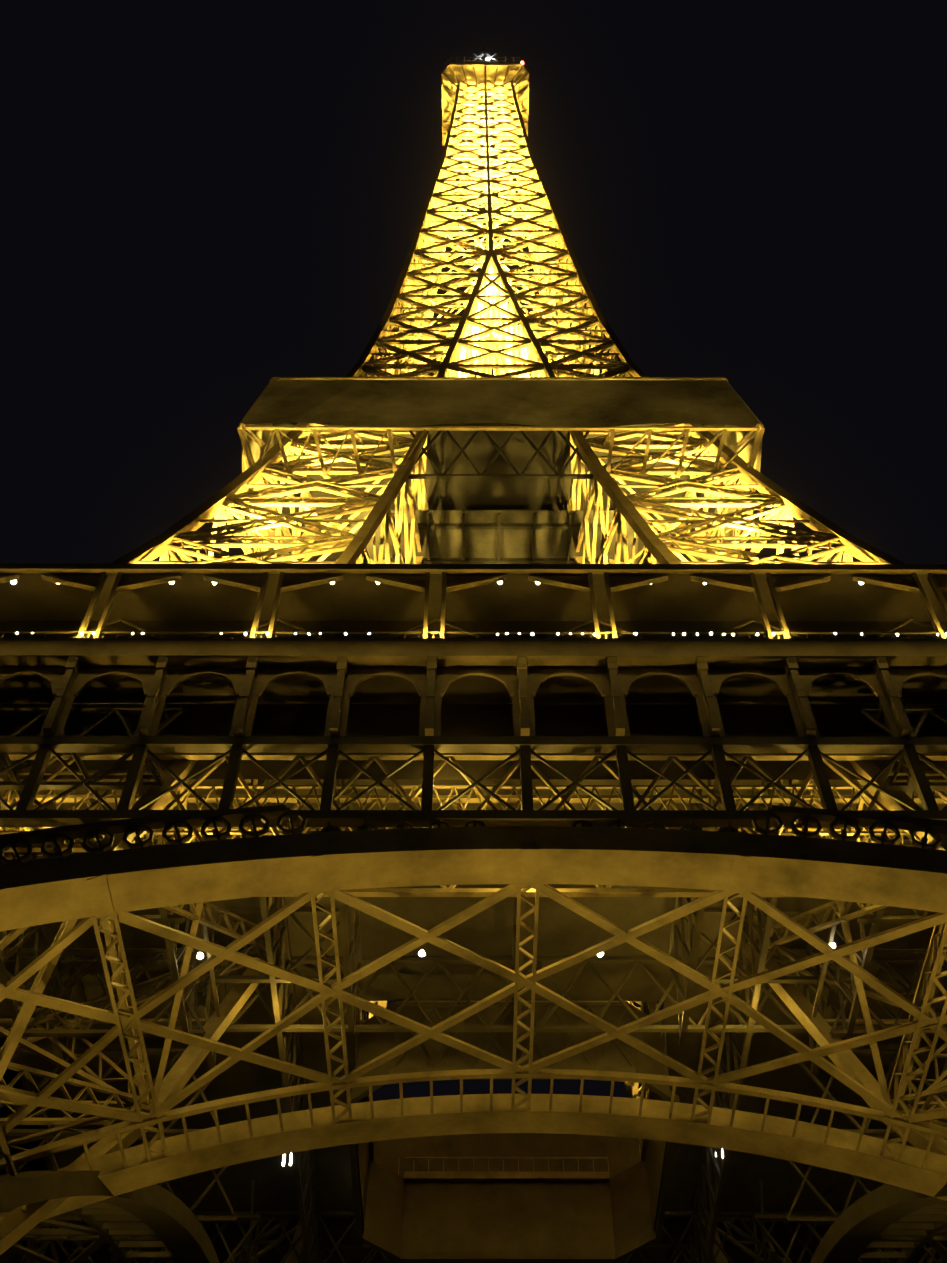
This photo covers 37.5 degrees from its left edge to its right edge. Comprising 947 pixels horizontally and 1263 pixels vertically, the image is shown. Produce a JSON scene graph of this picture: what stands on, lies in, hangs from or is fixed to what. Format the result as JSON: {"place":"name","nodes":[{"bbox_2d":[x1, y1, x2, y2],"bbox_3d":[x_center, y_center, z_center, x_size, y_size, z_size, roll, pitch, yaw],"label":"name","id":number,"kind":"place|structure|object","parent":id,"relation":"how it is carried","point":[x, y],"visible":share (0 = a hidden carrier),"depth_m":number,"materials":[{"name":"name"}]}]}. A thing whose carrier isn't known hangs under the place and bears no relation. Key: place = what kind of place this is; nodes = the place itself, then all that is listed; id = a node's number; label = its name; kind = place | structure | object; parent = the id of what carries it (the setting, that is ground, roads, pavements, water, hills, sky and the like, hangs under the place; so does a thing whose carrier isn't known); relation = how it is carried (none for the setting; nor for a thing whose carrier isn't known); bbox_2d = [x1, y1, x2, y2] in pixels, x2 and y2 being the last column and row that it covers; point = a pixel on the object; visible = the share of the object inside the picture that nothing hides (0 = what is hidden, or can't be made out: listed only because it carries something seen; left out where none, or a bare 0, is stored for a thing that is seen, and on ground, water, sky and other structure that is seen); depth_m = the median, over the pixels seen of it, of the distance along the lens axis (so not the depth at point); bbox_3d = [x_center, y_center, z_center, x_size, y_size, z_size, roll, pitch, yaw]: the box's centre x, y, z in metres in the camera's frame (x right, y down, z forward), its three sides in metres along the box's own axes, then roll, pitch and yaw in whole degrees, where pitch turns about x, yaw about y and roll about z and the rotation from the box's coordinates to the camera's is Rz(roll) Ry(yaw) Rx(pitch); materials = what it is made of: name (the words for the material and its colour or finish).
{"place":"outdoors","nodes":[
{"label":"outdoors","id":0,"kind":"place"},
{"bbox_2d":[0,563,946,1262],"bbox_3d":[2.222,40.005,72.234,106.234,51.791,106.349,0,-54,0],"label":"first-level platform","id":1,"kind":"structure","parent":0,"point":[348,1203],"depth_m":66.34,"materials":[{"name":"brown metal"}]},
{"bbox_2d":[0,0,946,1100],"label":"sky","id":2,"kind":"structure","parent":0,"point":[203,203],"materials":[{"name":"black"}]},
{"label":"ground","id":3,"kind":"structure","parent":0,"visible":0},
{"bbox_2d":[0,81,946,1262],"bbox_3d":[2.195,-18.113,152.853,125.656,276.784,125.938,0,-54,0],"label":"tower lattice","id":4,"kind":"object","parent":3,"relation":"on","point":[501,342],"visible":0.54,"depth_m":108.43,"materials":[{"name":"metal"}]},
{"bbox_2d":[11,581,946,1165],"bbox_3d":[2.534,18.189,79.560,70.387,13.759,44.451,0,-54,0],"label":"lights","id":5,"kind":"object","parent":4,"relation":"attached to","point":[421,953],"visible":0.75,"depth_m":69.66},
{"bbox_2d":[441,47,528,150],"bbox_3d":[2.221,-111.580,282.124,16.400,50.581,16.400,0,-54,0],"label":"observation deck","id":6,"kind":"structure","parent":4,"relation":"on","point":[453,74],"depth_m":261.44,"materials":[{"name":"paint"}]},
{"bbox_2d":[456,50,513,62],"bbox_3d":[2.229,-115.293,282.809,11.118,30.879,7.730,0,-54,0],"label":"white antennas","id":7,"kind":"object","parent":6,"relation":"on","point":[483,53],"visible":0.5,"depth_m":271.77,"materials":[{"name":"white metal"}]},
{"bbox_2d":[350,510,648,563],"bbox_3d":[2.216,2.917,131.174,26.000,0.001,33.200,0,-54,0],"label":"net","id":8,"kind":"object","parent":4,"relation":"attached to","point":[514,543],"depth_m":123.08,"materials":[{"name":"gold metal"}]},
{"bbox_2d":[237,377,764,559],"bbox_3d":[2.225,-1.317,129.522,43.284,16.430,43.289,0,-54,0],"label":"second floor iron","id":9,"kind":"object","parent":4,"relation":"on","point":[757,435],"visible":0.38,"depth_m":114.45,"materials":[{"name":"paint"}]},
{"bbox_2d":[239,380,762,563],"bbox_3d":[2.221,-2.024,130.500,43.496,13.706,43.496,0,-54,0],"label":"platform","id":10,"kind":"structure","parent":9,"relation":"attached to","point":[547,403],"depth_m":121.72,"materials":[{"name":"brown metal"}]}
]}

